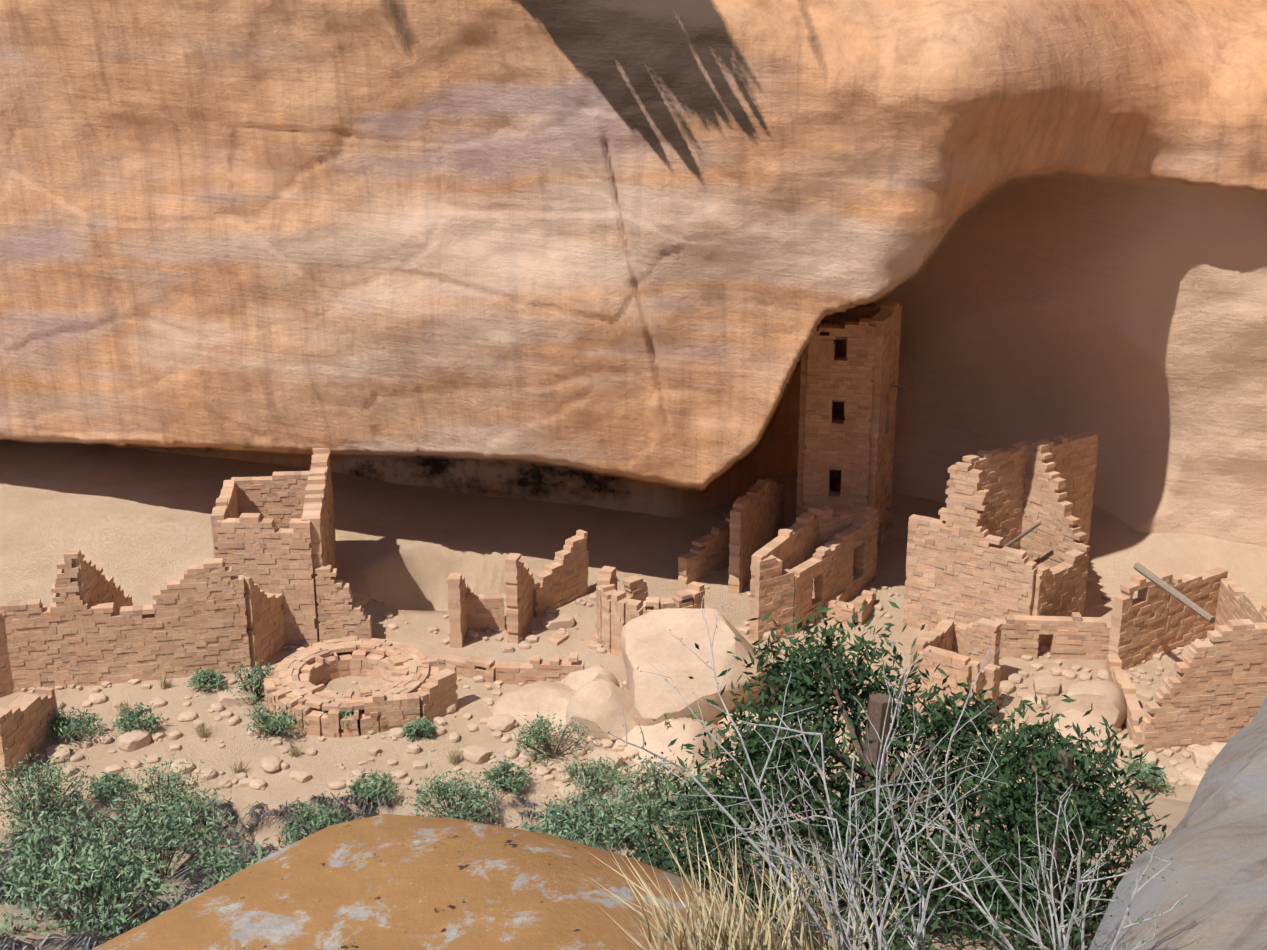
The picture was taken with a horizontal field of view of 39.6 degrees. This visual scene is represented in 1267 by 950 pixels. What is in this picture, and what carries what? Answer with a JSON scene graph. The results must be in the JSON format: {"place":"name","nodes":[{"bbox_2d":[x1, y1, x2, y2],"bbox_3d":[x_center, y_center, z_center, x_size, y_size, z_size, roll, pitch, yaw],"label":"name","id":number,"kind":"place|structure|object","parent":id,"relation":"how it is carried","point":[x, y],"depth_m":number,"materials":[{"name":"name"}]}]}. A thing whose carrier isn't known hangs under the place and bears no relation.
{"place":"outdoors","nodes":[
{"label":"outdoors","id":0,"kind":"place"},
{"bbox_2d":[0,786,895,949],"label":"shrubs","id":1,"kind":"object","parent":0,"point":[82,940],"depth_m":31.94,"materials":[{"name":"green plant"}]},
{"bbox_2d":[0,659,1175,938],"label":"sagebrush","id":2,"kind":"object","parent":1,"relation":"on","point":[86,863],"depth_m":30.35,"materials":[{"name":"green plant"}]},
{"bbox_2d":[0,440,1266,949],"bbox_3d":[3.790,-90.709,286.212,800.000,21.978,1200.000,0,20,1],"label":"terrain","id":3,"kind":"structure","parent":0,"point":[136,522],"depth_m":54.40,"materials":[{"name":"beige sand"}]},
{"bbox_2d":[92,814,797,949],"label":"rim boulder","id":4,"kind":"object","parent":3,"relation":"on","point":[391,882],"depth_m":8.56,"materials":[{"name":"orange stone"}]},
{"bbox_2d":[491,681,579,735],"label":"boulder","id":5,"kind":"structure","parent":3,"relation":"on","point":[542,698],"depth_m":46.12,"materials":[{"name":"beige stone"}]},
{"bbox_2d":[29,672,1090,949],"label":"dry grass","id":6,"kind":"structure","parent":3,"relation":"on","point":[721,940],"depth_m":5.58,"materials":[{"name":"beige plant"}]},
{"bbox_2d":[562,666,619,690],"bbox_3d":[-1.146,5.876,46.982,1.590,1.712,1.758,0,20,1],"label":"boulder","id":7,"kind":"object","parent":3,"relation":"on","point":[576,680],"depth_m":46.61,"materials":[{"name":"beige stone"}]},
{"bbox_2d":[566,679,635,741],"bbox_3d":[-0.467,6.222,45.967,2.614,1.882,2.052,0,20,1],"label":"boulder","id":8,"kind":"object","parent":3,"relation":"on","point":[594,705],"depth_m":45.29,"materials":[{"name":"beige stone"}]},
{"bbox_2d":[13,556,1226,804],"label":"loose stones","id":9,"kind":"object","parent":3,"relation":"on","point":[1043,688],"depth_m":45.02,"materials":[{"name":"beige stone"}]},
{"bbox_2d":[0,0,1266,547],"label":"cliff wall","id":10,"kind":"structure","parent":3,"relation":"on","point":[620,254],"depth_m":50.28,"materials":[{"name":"stone"}]},
{"bbox_2d":[0,302,1266,783],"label":"stone ruins","id":11,"kind":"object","parent":3,"relation":"on","point":[264,584],"depth_m":49.47,"materials":[{"name":"beige stone"}]},
{"bbox_2d":[832,336,1214,622],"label":"wooden beams","id":12,"kind":"structure","parent":11,"relation":"in","point":[1170,590],"depth_m":46.35,"materials":[{"name":"brown wood"}]},
{"bbox_2d":[622,717,724,775],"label":"boulder","id":13,"kind":"structure","parent":3,"relation":"on","point":[659,738],"depth_m":44.58,"materials":[{"name":"beige stone"}]},
{"bbox_2d":[653,711,698,728],"bbox_3d":[1.132,6.342,45.461,1.631,1.045,1.576,0,20,1],"label":"green bush","id":14,"kind":"object","parent":3,"relation":"on","point":[666,723],"depth_m":45.03,"materials":[{"name":"green plant"}]},
{"bbox_2d":[620,608,777,725],"bbox_3d":[1.901,5.510,46.971,4.528,3.561,4.183,0,20,1],"label":"boulder","id":15,"kind":"object","parent":3,"relation":"on","point":[652,640],"depth_m":45.70,"materials":[{"name":"beige stone"}]},
{"bbox_2d":[718,710,789,739],"bbox_3d":[3.091,6.618,45.642,1.711,1.039,1.526,-16,25,-37],"label":"boulder","id":16,"kind":"object","parent":3,"relation":"on","point":[731,731],"depth_m":45.42,"materials":[{"name":"beige stone"}]},
{"bbox_2d":[580,589,1130,949],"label":"leafy bush","id":17,"kind":"object","parent":3,"relation":"on","point":[802,672],"depth_m":19.55,"materials":[{"name":"green plant"}]},
{"bbox_2d":[888,687,1173,949],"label":"leafy bush","id":18,"kind":"object","parent":3,"relation":"on","point":[1101,821],"depth_m":17.72,"materials":[{"name":"green plant"}]},
{"bbox_2d":[1001,722,1075,766],"bbox_3d":[10.213,6.956,44.250,1.911,1.230,1.364,0,20,1],"label":"boulder","id":19,"kind":"object","parent":3,"relation":"on","point":[1032,723],"depth_m":44.38,"materials":[{"name":"beige stone"}]},
{"bbox_2d":[1049,709,1117,749],"bbox_3d":[11.689,6.593,45.454,1.995,1.104,1.758,0,20,1],"label":"boulder","id":20,"kind":"object","parent":3,"relation":"on","point":[1073,715],"depth_m":45.09,"materials":[{"name":"beige stone"}]},
{"bbox_2d":[1041,680,1126,727],"bbox_3d":[11.742,6.167,45.974,2.331,1.564,1.474,0,20,1],"label":"boulder","id":21,"kind":"object","parent":3,"relation":"on","point":[1107,700],"depth_m":45.38,"materials":[{"name":"beige stone"}]},
{"bbox_2d":[1088,696,1266,949],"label":"boulder","id":22,"kind":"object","parent":3,"relation":"on","point":[1216,839],"depth_m":7.40,"materials":[{"name":"grey stone"}]},
{"bbox_2d":[573,595,1027,949],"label":"bare branches","id":23,"kind":"object","parent":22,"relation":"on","point":[881,931],"depth_m":5.73,"materials":[{"name":"grey plant"}]},
{"bbox_2d":[887,743,1191,949],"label":"bare branches","id":24,"kind":"object","parent":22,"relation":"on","point":[1037,938],"depth_m":6.58,"materials":[{"name":"grey plant"}]}
]}

